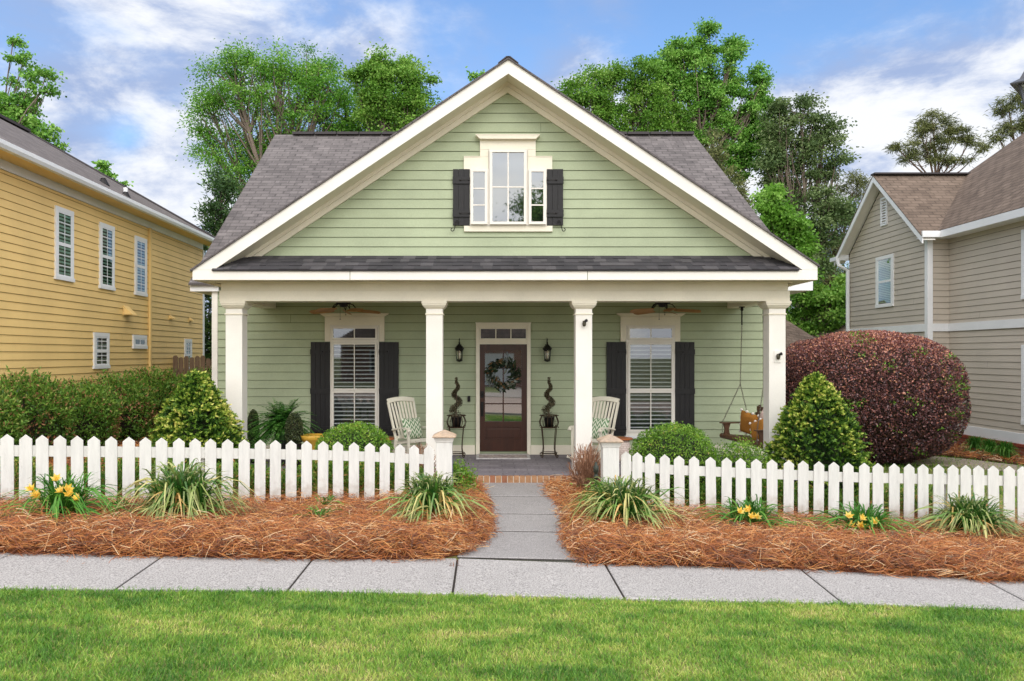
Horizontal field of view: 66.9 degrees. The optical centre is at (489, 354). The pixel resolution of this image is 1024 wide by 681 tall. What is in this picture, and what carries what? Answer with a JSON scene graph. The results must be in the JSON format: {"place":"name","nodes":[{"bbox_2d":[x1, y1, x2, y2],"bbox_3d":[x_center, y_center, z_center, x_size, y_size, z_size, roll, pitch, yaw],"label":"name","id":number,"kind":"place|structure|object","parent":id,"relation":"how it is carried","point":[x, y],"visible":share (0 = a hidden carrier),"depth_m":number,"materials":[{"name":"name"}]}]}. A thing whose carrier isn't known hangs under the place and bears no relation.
{"place":"outdoors","nodes":[
{"label":"outdoors","id":0,"kind":"place"},
{"bbox_2d":[0,553,1023,610],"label":"sidewalk","id":1,"kind":"structure","parent":0,"point":[508,577],"depth_m":7.24,"materials":[{"name":"concrete"}]},
{"bbox_2d":[0,368,1023,680],"bbox_3d":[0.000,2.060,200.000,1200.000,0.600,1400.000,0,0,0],"label":"ground","id":2,"kind":"structure","parent":0,"point":[468,668],"depth_m":5.72,"materials":[{"name":"green plant"}]},
{"bbox_2d":[0,381,28,457],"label":"hedge shrub","id":3,"kind":"object","parent":2,"relation":"on","point":[12,415],"visible":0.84,"depth_m":11.92,"materials":[{"name":"plant"}]},
{"bbox_2d":[0,33,71,151],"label":"poplar tree","id":4,"kind":"object","parent":2,"relation":"on","point":[19,106],"visible":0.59,"depth_m":26.89,"materials":[{"name":"green plant"}]},
{"bbox_2d":[0,365,78,458],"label":"hedge shrub","id":5,"kind":"object","parent":2,"relation":"on","point":[49,408],"visible":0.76,"depth_m":12.96,"materials":[{"name":"plant"}]},
{"bbox_2d":[50,375,125,445],"bbox_3d":[-7.763,1.140,14.597,1.647,1.552,1.650,0,0,-20],"label":"hedge shrub","id":6,"kind":"object","parent":2,"relation":"on","point":[97,411],"visible":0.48,"depth_m":14.35,"materials":[{"name":"plant"}]},
{"bbox_2d":[33,432,153,465],"bbox_3d":[-7.681,1.778,15.630,6.003,0.465,7.002,0,0,0],"label":"pine straw","id":7,"kind":"object","parent":2,"relation":"on","point":[120,443],"visible":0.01,"depth_m":14.87,"materials":[{"name":"plant"}]},
{"bbox_2d":[91,159,118,179],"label":"young tree","id":8,"kind":"object","parent":2,"relation":"on","point":[103,165],"visible":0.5,"depth_m":39.87,"materials":[{"name":"green plant"}]},
{"bbox_2d":[0,114,214,387],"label":"yellow house","id":9,"kind":"structure","parent":2,"relation":"on","point":[96,265],"depth_m":17.09,"materials":[{"name":"paint"}]},
{"bbox_2d":[53,205,74,281],"bbox_3d":[-8.796,-2.281,16.023,0.051,1.489,0.765,0,0,-2],"label":"window","id":10,"kind":"structure","parent":9,"relation":"in","point":[63,218],"depth_m":16.00,"materials":[{"name":"white paint"}]},
{"bbox_2d":[92,332,110,368],"bbox_3d":[-8.849,-0.099,17.656,0.051,0.816,0.778,0,0,-2],"label":"window","id":11,"kind":"structure","parent":9,"relation":"in","point":[101,341],"depth_m":17.63,"materials":[{"name":"white paint"}]},
{"bbox_2d":[98,222,115,290],"bbox_3d":[-8.858,-2.267,17.929,0.051,1.505,0.768,0,0,-2],"label":"window","id":12,"kind":"structure","parent":9,"relation":"in","point":[106,232],"depth_m":17.92,"materials":[{"name":"white paint"}]},
{"bbox_2d":[132,335,147,348],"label":"window","id":13,"kind":"structure","parent":9,"relation":"in","point":[139,341],"depth_m":19.68,"materials":[{"name":"white paint"}]},
{"bbox_2d":[134,235,147,296],"bbox_3d":[-8.917,-2.258,19.797,0.051,1.490,0.752,0,0,-2],"label":"window","id":14,"kind":"structure","parent":9,"relation":"in","point":[140,244],"depth_m":19.78,"materials":[{"name":"white paint"}]},
{"bbox_2d":[184,339,191,358],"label":"window","id":15,"kind":"structure","parent":9,"relation":"in","point":[187,342],"depth_m":23.16,"materials":[{"name":"white paint"}]},
{"bbox_2d":[83,369,160,441],"bbox_3d":[-7.723,1.099,15.993,1.705,1.653,1.670,0,0,0],"label":"hedge shrub","id":16,"kind":"object","parent":2,"relation":"on","point":[140,405],"visible":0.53,"depth_m":15.75,"materials":[{"name":"plant"}]},
{"bbox_2d":[125,365,183,433],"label":"hedge shrub","id":17,"kind":"object","parent":2,"relation":"on","point":[164,383],"visible":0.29,"depth_m":17.09,"materials":[{"name":"plant"}]},
{"bbox_2d":[173,355,211,375],"bbox_3d":[-7.200,1.006,22.035,3.600,1.988,0.070,0,0,0],"label":"wooden fence","id":18,"kind":"object","parent":2,"relation":"on","point":[188,363],"visible":0.15,"depth_m":22.00,"materials":[{"name":"brown wood"}]},
{"bbox_2d":[148,368,248,467],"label":"golden cypress","id":19,"kind":"object","parent":2,"relation":"on","point":[201,411],"visible":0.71,"depth_m":11.67,"materials":[{"name":"green plant"}]},
{"bbox_2d":[191,161,244,367],"bbox_3d":[-9.430,-2.343,27.004,2.869,8.799,2.508,0,0,0],"label":"cedar tree","id":20,"kind":"object","parent":2,"relation":"on","point":[218,210],"visible":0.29,"depth_m":26.69,"materials":[{"name":"green plant"}]},
{"bbox_2d":[0,430,456,507],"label":"picket fence","id":21,"kind":"object","parent":2,"relation":"on","point":[25,450],"visible":0.6,"depth_m":10.12,"materials":[{"name":"white paint"}]},
{"bbox_2d":[0,457,503,566],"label":"pine straw","id":22,"kind":"object","parent":2,"relation":"on","point":[354,529],"visible":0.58,"depth_m":7.96,"materials":[{"name":"brown plant"}]},
{"bbox_2d":[14,456,51,488],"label":"shrub","id":23,"kind":"object","parent":22,"relation":"on","point":[34,462],"visible":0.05,"depth_m":10.07,"materials":[{"name":"plant"}]},
{"bbox_2d":[14,465,67,494],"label":"shrub","id":24,"kind":"object","parent":22,"relation":"on","point":[34,474],"visible":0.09,"depth_m":9.93,"materials":[{"name":"plant"}]},
{"bbox_2d":[1,470,133,526],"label":"yellow daylily","id":25,"kind":"object","parent":22,"relation":"on","point":[69,496],"visible":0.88,"depth_m":8.48,"materials":[{"name":"green plant"}]},
{"bbox_2d":[67,457,121,491],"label":"shrub","id":26,"kind":"object","parent":22,"relation":"on","point":[85,468],"visible":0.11,"depth_m":10.43,"materials":[{"name":"plant"}]},
{"bbox_2d":[101,457,155,495],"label":"shrub","id":27,"kind":"object","parent":22,"relation":"on","point":[119,473],"visible":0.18,"depth_m":10.05,"materials":[{"name":"plant"}]},
{"bbox_2d":[100,458,263,528],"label":"variegated lily turf","id":28,"kind":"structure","parent":22,"relation":"on","point":[186,488],"depth_m":8.76,"materials":[{"name":"green plant"}]},
{"bbox_2d":[216,459,266,495],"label":"shrub","id":29,"kind":"object","parent":22,"relation":"on","point":[234,471],"visible":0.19,"depth_m":10.64,"materials":[{"name":"plant"}]},
{"bbox_2d":[233,463,285,494],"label":"shrub","id":30,"kind":"object","parent":22,"relation":"on","point":[266,472],"visible":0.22,"depth_m":10.72,"materials":[{"name":"plant"}]},
{"bbox_2d":[266,466,317,497],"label":"shrub","id":31,"kind":"object","parent":22,"relation":"on","point":[298,479],"visible":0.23,"depth_m":10.64,"materials":[{"name":"plant"}]},
{"bbox_2d":[285,506,348,520],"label":"young daylily","id":32,"kind":"object","parent":22,"relation":"on","point":[321,512],"visible":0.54,"depth_m":9.07,"materials":[{"name":"plant"}]},
{"bbox_2d":[297,460,345,490],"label":"shrub","id":33,"kind":"object","parent":22,"relation":"on","point":[316,461],"visible":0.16,"depth_m":11.13,"materials":[{"name":"plant"}]},
{"bbox_2d":[313,419,394,484],"bbox_3d":[-2.073,1.536,11.845,1.296,1.120,1.224,0,0,0],"label":"mounded shrub","id":34,"kind":"object","parent":22,"relation":"on","point":[348,435],"visible":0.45,"depth_m":11.61,"materials":[{"name":"green plant"}]},
{"bbox_2d":[328,461,379,492],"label":"shrub","id":35,"kind":"object","parent":22,"relation":"on","point":[347,467],"visible":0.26,"depth_m":11.00,"materials":[{"name":"plant"}]},
{"bbox_2d":[343,467,394,495],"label":"shrub","id":36,"kind":"object","parent":22,"relation":"on","point":[392,484],"visible":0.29,"depth_m":11.07,"materials":[{"name":"plant"}]},
{"bbox_2d":[367,471,495,524],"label":"variegated lily turf","id":37,"kind":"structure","parent":22,"relation":"on","point":[429,494],"depth_m":9.05,"materials":[{"name":"plant"}]},
{"bbox_2d":[434,456,483,491],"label":"leafy plant","id":38,"kind":"object","parent":22,"relation":"on","point":[463,470],"visible":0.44,"depth_m":11.28,"materials":[{"name":"green plant"}]},
{"bbox_2d":[175,32,392,208],"bbox_3d":[-8.149,-5.533,31.928,9.926,15.176,4.203,0,0,0],"label":"elm tree","id":39,"kind":"object","parent":2,"relation":"on","point":[308,75],"visible":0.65,"depth_m":31.55,"materials":[{"name":"green plant"}]},
{"bbox_2d":[247,397,320,465],"bbox_3d":[-3.642,1.366,13.587,1.763,1.279,1.198,0,0,0],"label":"boston fern","id":40,"kind":"object","parent":2,"relation":"on","point":[275,422],"visible":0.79,"depth_m":13.47,"materials":[{"name":"plant"}]},
{"bbox_2d":[335,37,444,132],"bbox_3d":[-3.792,-4.911,30.039,4.690,14.331,2.911,0,0,0],"label":"maple tree","id":41,"kind":"object","parent":2,"relation":"on","point":[377,98],"visible":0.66,"depth_m":29.66,"materials":[{"name":"green plant"}]},
{"bbox_2d":[188,56,819,486],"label":"cottage","id":42,"kind":"structure","parent":2,"relation":"on","point":[514,210],"depth_m":12.70,"materials":[{"name":"green paint"}]},
{"bbox_2d":[247,409,259,462],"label":"boxwood topiary","id":43,"kind":"object","parent":42,"relation":"on","point":[251,415],"visible":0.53,"depth_m":13.82,"materials":[{"name":"green plant"}]},
{"bbox_2d":[284,413,303,468],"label":"boxwood topiary","id":44,"kind":"object","parent":42,"relation":"on","point":[294,427],"visible":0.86,"depth_m":13.11,"materials":[{"name":"green plant"}]},
{"bbox_2d":[300,433,325,449],"bbox_3d":[-3.038,1.649,13.300,0.470,0.562,0.470,0,0,0],"label":"yellow planter","id":45,"kind":"object","parent":42,"relation":"on","point":[311,439],"visible":0.45,"depth_m":13.14,"materials":[{"name":"yellow ceramic"}]},
{"bbox_2d":[309,302,379,319],"bbox_3d":[-2.624,-0.890,13.899,1.283,0.520,1.234,0,0,0],"label":"ceiling fan","id":46,"kind":"object","parent":42,"relation":"hanging from","point":[330,310],"visible":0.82,"depth_m":13.78,"materials":[{"name":"black metal"}]},
{"bbox_2d":[321,313,388,433],"bbox_3d":[-2.620,0.403,14.987,1.320,2.415,0.123,0,0,0],"label":"window","id":47,"kind":"structure","parent":42,"relation":"in","point":[354,339],"depth_m":15.00,"materials":[{"name":"plastic"}]},
{"bbox_2d":[386,396,425,453],"bbox_3d":[-1.389,1.348,14.017,0.676,1.159,0.965,0,0,-38],"label":"rocking chair","id":48,"kind":"object","parent":42,"relation":"on","point":[394,400],"visible":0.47,"depth_m":14.17,"materials":[{"name":"beige paint"}]},
{"bbox_2d":[401,417,422,438],"bbox_3d":[-1.415,1.330,14.115,0.400,0.380,0.120,0,-17,-38],"label":"cushion","id":49,"kind":"object","parent":48,"relation":"on","point":[413,425],"visible":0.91,"depth_m":14.07,"materials":[{"name":"fabric"}]},
{"bbox_2d":[446,414,465,457],"bbox_3d":[-0.634,1.524,14.620,0.382,0.799,0.372,0,0,0],"label":"plant stand","id":50,"kind":"object","parent":42,"relation":"on","point":[450,426],"visible":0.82,"depth_m":14.54,"materials":[{"name":"brown metal"}]},
{"bbox_2d":[449,377,462,426],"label":"spiral topiary","id":51,"kind":"object","parent":50,"relation":"on","point":[456,420],"visible":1,"depth_m":14.58,"materials":[{"name":"green plant"}]},
{"bbox_2d":[455,338,463,361],"bbox_3d":[-0.578,-0.094,14.931,0.172,0.464,0.238,0,0,21],"label":"wall lantern","id":52,"kind":"object","parent":42,"relation":"attached to","point":[459,347],"depth_m":14.86,"materials":[{"name":"black metal"}]},
{"bbox_2d":[484,352,520,392],"bbox_3d":[0.240,0.333,14.910,0.754,0.820,0.182,0,0,0],"label":"wreath","id":53,"kind":"object","parent":42,"relation":"attached to","point":[499,386],"visible":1,"depth_m":14.90,"materials":[{"name":"green plant"}]},
{"bbox_2d":[476,454,530,458],"bbox_3d":[0.245,1.918,14.630,1.010,0.020,0.590,0,0,0],"label":"doormat","id":54,"kind":"object","parent":42,"relation":"on","point":[502,456],"visible":1,"depth_m":14.61,"materials":[{"name":"fabric"}]},
{"bbox_2d":[480,344,526,450],"bbox_3d":[0.259,0.828,14.968,0.910,2.063,0.116,0,0,0],"label":"door","id":55,"kind":"structure","parent":42,"relation":"in","point":[503,435],"depth_m":14.99,"materials":[{"name":"brown wood"}]},
{"bbox_2d":[464,134,551,231],"bbox_3d":[0.296,-2.802,12.640,1.448,1.569,0.121,0,0,0],"label":"window","id":56,"kind":"structure","parent":42,"relation":"in","point":[507,196],"depth_m":12.64,"materials":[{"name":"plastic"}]},
{"bbox_2d":[543,338,551,361],"bbox_3d":[1.113,-0.094,14.931,0.172,0.464,0.238,0,0,21],"label":"wall lantern","id":57,"kind":"object","parent":42,"relation":"attached to","point":[547,348],"depth_m":14.88,"materials":[{"name":"black metal"}]},
{"bbox_2d":[539,414,558,457],"bbox_3d":[1.113,1.524,14.620,0.382,0.799,0.372,0,0,0],"label":"plant stand","id":58,"kind":"object","parent":42,"relation":"on","point":[555,427],"visible":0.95,"depth_m":14.51,"materials":[{"name":"brown metal"}]},
{"bbox_2d":[541,377,555,426],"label":"spiral topiary","id":59,"kind":"object","parent":58,"relation":"on","point":[547,408],"visible":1,"depth_m":14.58,"materials":[{"name":"green plant"}]},
{"bbox_2d":[567,396,619,462],"bbox_3d":[1.888,1.348,14.058,0.676,1.159,0.965,0,0,36],"label":"rocking chair","id":60,"kind":"object","parent":42,"relation":"on","point":[602,399],"visible":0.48,"depth_m":14.23,"materials":[{"name":"beige paint"}]},
{"bbox_2d":[592,418,609,437],"bbox_3d":[1.975,1.330,14.110,0.400,0.380,0.120,0,-17,36],"label":"cushion","id":61,"kind":"object","parent":60,"relation":"on","point":[597,423],"visible":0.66,"depth_m":14.05,"materials":[{"name":"fabric"}]},
{"bbox_2d":[617,436,632,461],"bbox_3d":[2.400,1.719,14.150,0.410,0.422,0.410,0,0,0],"label":"side table","id":62,"kind":"object","parent":42,"relation":"on","point":[624,447],"visible":0.45,"depth_m":14.00,"materials":[{"name":"wood"}]},
{"bbox_2d":[616,313,685,437],"bbox_3d":[3.107,0.403,14.987,1.320,2.415,0.123,0,0,0],"label":"window","id":63,"kind":"structure","parent":42,"relation":"in","point":[650,341],"depth_m":15.00,"materials":[{"name":"plastic"}]},
{"bbox_2d":[630,302,700,319],"bbox_3d":[3.093,-0.890,13.805,1.281,0.520,1.241,0,0,0],"label":"ceiling fan","id":64,"kind":"object","parent":42,"relation":"hanging from","point":[646,310],"visible":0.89,"depth_m":13.74,"materials":[{"name":"black metal"}]},
{"bbox_2d":[719,307,796,448],"bbox_3d":[4.809,0.357,13.810,0.849,2.513,1.482,0,0,-13],"label":"porch swing","id":65,"kind":"object","parent":42,"relation":"hanging from","point":[726,434],"visible":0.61,"depth_m":14.30,"materials":[{"name":"brown wood"}]},
{"bbox_2d":[739,408,758,435],"bbox_3d":[4.730,1.251,14.141,0.150,0.472,0.472,-9,16,-26],"label":"pillow","id":66,"kind":"object","parent":65,"relation":"on","point":[746,417],"visible":0.66,"depth_m":14.12,"materials":[{"name":"orange fabric"}]},
{"bbox_2d":[749,418,762,440],"bbox_3d":[4.758,1.324,13.696,0.150,0.412,0.412,14,-29,-26],"label":"pillow","id":67,"kind":"object","parent":65,"relation":"on","point":[753,426],"visible":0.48,"depth_m":13.69,"materials":[{"name":"orange fabric"}]},
{"bbox_2d":[551,54,701,139],"bbox_3d":[5.579,-4.932,31.963,6.394,15.065,2.874,0,0,-6],"label":"oak tree","id":68,"kind":"object","parent":2,"relation":"on","point":[655,114],"visible":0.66,"depth_m":31.65,"materials":[{"name":"green plant"}]},
{"bbox_2d":[638,16,798,185],"bbox_3d":[9.694,-5.825,32.994,6.844,17.004,2.834,0,0,0],"label":"sweetgum tree","id":69,"kind":"object","parent":2,"relation":"on","point":[708,91],"visible":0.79,"depth_m":32.68,"materials":[{"name":"green plant"}]},
{"bbox_2d":[702,126,755,210],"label":"juniper tree","id":70,"kind":"object","parent":2,"relation":"on","point":[717,150],"visible":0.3,"depth_m":26.84,"materials":[{"name":"green plant"}]},
{"bbox_2d":[537,472,1023,584],"bbox_3d":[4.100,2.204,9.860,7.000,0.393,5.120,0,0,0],"label":"pine straw bed","id":71,"kind":"object","parent":2,"relation":"on","point":[842,570],"visible":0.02,"depth_m":8.01,"materials":[{"name":"plant"}]},
{"bbox_2d":[565,441,600,490],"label":"twig bush","id":72,"kind":"object","parent":71,"relation":"on","point":[584,470],"visible":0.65,"depth_m":11.49,"materials":[{"name":"plant"}]},
{"bbox_2d":[554,474,702,531],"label":"variegated lily turf","id":73,"kind":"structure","parent":71,"relation":"on","point":[633,500],"depth_m":9.23,"materials":[{"name":"plant"}]},
{"bbox_2d":[629,420,721,498],"bbox_3d":[2.788,1.648,11.748,1.430,1.315,1.264,0,0,0],"label":"mounded shrub","id":74,"kind":"object","parent":71,"relation":"on","point":[671,441],"visible":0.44,"depth_m":11.45,"materials":[{"name":"green plant"}]},
{"bbox_2d":[672,483,734,510],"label":"shrub","id":75,"kind":"object","parent":71,"relation":"on","point":[702,494],"visible":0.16,"depth_m":10.95,"materials":[{"name":"plant"}]},
{"bbox_2d":[703,477,750,506],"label":"shrub","id":76,"kind":"object","parent":71,"relation":"on","point":[718,479],"visible":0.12,"depth_m":11.00,"materials":[{"name":"plant"}]},
{"bbox_2d":[714,432,782,496],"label":"leafy shrub","id":77,"kind":"object","parent":71,"relation":"on","point":[737,449],"visible":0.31,"depth_m":11.71,"materials":[{"name":"green plant"}]},
{"bbox_2d":[732,477,766,508],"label":"shrub","id":78,"kind":"object","parent":71,"relation":"on","point":[763,491],"visible":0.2,"depth_m":11.05,"materials":[{"name":"plant"}]},
{"bbox_2d":[686,494,819,531],"bbox_3d":[3.295,2.009,9.762,1.597,0.405,1.445,0,0,-17],"label":"yellow daylily","id":79,"kind":"object","parent":71,"relation":"on","point":[749,512],"visible":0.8,"depth_m":9.65,"materials":[{"name":"green plant"}]},
{"bbox_2d":[762,479,810,503],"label":"shrub","id":80,"kind":"object","parent":71,"relation":"on","point":[781,491],"visible":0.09,"depth_m":11.33,"materials":[{"name":"plant"}]},
{"bbox_2d":[756,371,875,504],"bbox_3d":[5.029,1.269,11.838,1.747,2.063,1.677,0,0,0],"label":"golden cypress","id":81,"kind":"object","parent":71,"relation":"on","point":[813,441],"visible":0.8,"depth_m":11.54,"materials":[{"name":"plant"}]},
{"bbox_2d":[794,483,842,514],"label":"shrub","id":82,"kind":"object","parent":71,"relation":"on","point":[811,501],"visible":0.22,"depth_m":10.94,"materials":[{"name":"plant"}]},
{"bbox_2d":[793,501,929,540],"bbox_3d":[4.601,2.065,9.648,1.718,0.404,1.518,0,0,0],"label":"yellow daylily","id":83,"kind":"object","parent":71,"relation":"on","point":[868,518],"visible":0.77,"depth_m":9.60,"materials":[{"name":"green plant"}]},
{"bbox_2d":[869,483,917,516],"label":"shrub","id":84,"kind":"object","parent":71,"relation":"on","point":[886,500],"visible":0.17,"depth_m":11.08,"materials":[{"name":"plant"}]},
{"bbox_2d":[900,484,946,512],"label":"shrub","id":85,"kind":"object","parent":71,"relation":"on","point":[930,494],"visible":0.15,"depth_m":11.18,"materials":[{"name":"plant"}]},
{"bbox_2d":[895,491,1023,540],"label":"variegated lily turf","id":86,"kind":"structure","parent":71,"relation":"on","point":[972,515],"depth_m":9.63,"materials":[{"name":"plant"}]},
{"bbox_2d":[746,180,824,272],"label":"lime green tree","id":87,"kind":"object","parent":2,"relation":"on","point":[780,219],"visible":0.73,"depth_m":23.65,"materials":[{"name":"green plant"}]},
{"bbox_2d":[742,89,863,323],"bbox_3d":[12.605,-4.025,31.000,4.717,13.361,3.368,0,0,21],"label":"ash tree","id":88,"kind":"object","parent":2,"relation":"on","point":[780,162],"visible":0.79,"depth_m":30.74,"materials":[{"name":"green plant"}]},
{"bbox_2d":[596,434,1023,524],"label":"picket fence","id":89,"kind":"object","parent":2,"relation":"on","point":[939,479],"visible":0.66,"depth_m":10.60,"materials":[{"name":"white paint"}]},
{"bbox_2d":[786,320,845,353],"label":"distant house","id":90,"kind":"structure","parent":2,"relation":"on","point":[794,333],"depth_m":26.98,"materials":[{"name":"brown"}]},
{"bbox_2d":[786,266,847,335],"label":"evergreen tree","id":91,"kind":"object","parent":2,"relation":"on","point":[827,303],"visible":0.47,"depth_m":28.37,"materials":[{"name":"green plant"}]},
{"bbox_2d":[790,169,870,322],"bbox_3d":[14.507,-2.788,33.973,5.089,10.879,3.024,0,0,0],"label":"pine tree","id":92,"kind":"object","parent":2,"relation":"on","point":[856,180],"visible":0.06,"depth_m":33.81,"materials":[{"name":"green plant"}]},
{"bbox_2d":[786,330,972,464],"bbox_3d":[8.316,0.924,17.171,4.019,2.999,3.557,0,0,0],"label":"loropetalum shrub","id":93,"kind":"object","parent":2,"relation":"on","point":[894,396],"visible":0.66,"depth_m":15.94,"materials":[{"name":"purple plant"}]},
{"bbox_2d":[830,133,1023,457],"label":"taupe house","id":94,"kind":"structure","parent":2,"relation":"on","point":[938,257],"depth_m":20.18,"materials":[{"name":"paint"}]},
{"bbox_2d":[875,254,893,307],"bbox_3d":[11.431,-2.132,22.459,0.051,1.488,0.993,0,0,0],"label":"window","id":95,"kind":"structure","parent":94,"relation":"in","point":[884,265],"depth_m":22.47,"materials":[{"name":"glass"}]},
{"bbox_2d":[1021,229,1023,298],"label":"window","id":96,"kind":"structure","parent":94,"relation":"in","point":[1022,231],"depth_m":17.40,"materials":[{"name":"white paint"}]},
{"bbox_2d":[1021,345,1023,424],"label":"window","id":97,"kind":"structure","parent":94,"relation":"in","point":[1022,346],"depth_m":17.40,"materials":[{"name":"white paint"}]},
{"bbox_2d":[882,107,998,171],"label":"pine tree","id":98,"kind":"object","parent":2,"relation":"on","point":[945,136],"visible":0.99,"depth_m":45.85,"materials":[{"name":"green plant"}]},
{"bbox_2d":[870,448,1023,509],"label":"grass","id":99,"kind":"structure","parent":2,"relation":"on","point":[935,464],"depth_m":16.29,"materials":[{"name":"plant"}]},
{"bbox_2d":[929,442,1023,464],"bbox_3d":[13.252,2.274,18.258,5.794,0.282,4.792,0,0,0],"label":"pine straw","id":100,"kind":"object","parent":2,"relation":"on","point":[956,450],"visible":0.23,"depth_m":17.66,"materials":[{"name":"plant"}]},
{"bbox_2d":[960,436,984,452],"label":"grass tuft","id":101,"kind":"object","parent":100,"relation":"on","point":[974,442],"visible":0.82,"depth_m":18.25,"materials":[{"name":"plant"}]},
{"bbox_2d":[974,438,998,455],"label":"grass tuft","id":102,"kind":"object","parent":100,"relation":"on","point":[989,446],"visible":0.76,"depth_m":17.70,"materials":[{"name":"plant"}]},
{"bbox_2d":[989,440,1021,459],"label":"grass tuft","id":103,"kind":"object","parent":100,"relation":"on","point":[1004,448],"visible":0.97,"depth_m":17.18,"materials":[{"name":"plant"}]},
{"bbox_2d":[982,87,1023,149],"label":"pine tree","id":104,"kind":"object","parent":2,"relation":"on","point":[1007,127],"visible":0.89,"depth_m":41.94,"materials":[{"name":"green plant"}]},
{"bbox_2d":[0,0,1023,350],"label":"sky","id":105,"kind":"structure","parent":0,"point":[878,63],"materials":[{"name":"blue"}]},
{"bbox_2d":[457,483,584,562],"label":"walkway","id":106,"kind":"structure","parent":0,"point":[527,521],"depth_m":9.36,"materials":[{"name":"concrete"}]},
{"bbox_2d":[879,456,1020,472],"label":"driveway","id":107,"kind":"structure","parent":0,"point":[964,462],"depth_m":16.70,"materials":[{"name":"concrete"}]},
{"bbox_2d":[1010,72,1023,105],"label":"street lamp","id":108,"kind":"object","parent":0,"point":[1017,85],"visible":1,"depth_m":8.99,"materials":[{"name":"grey metal"}]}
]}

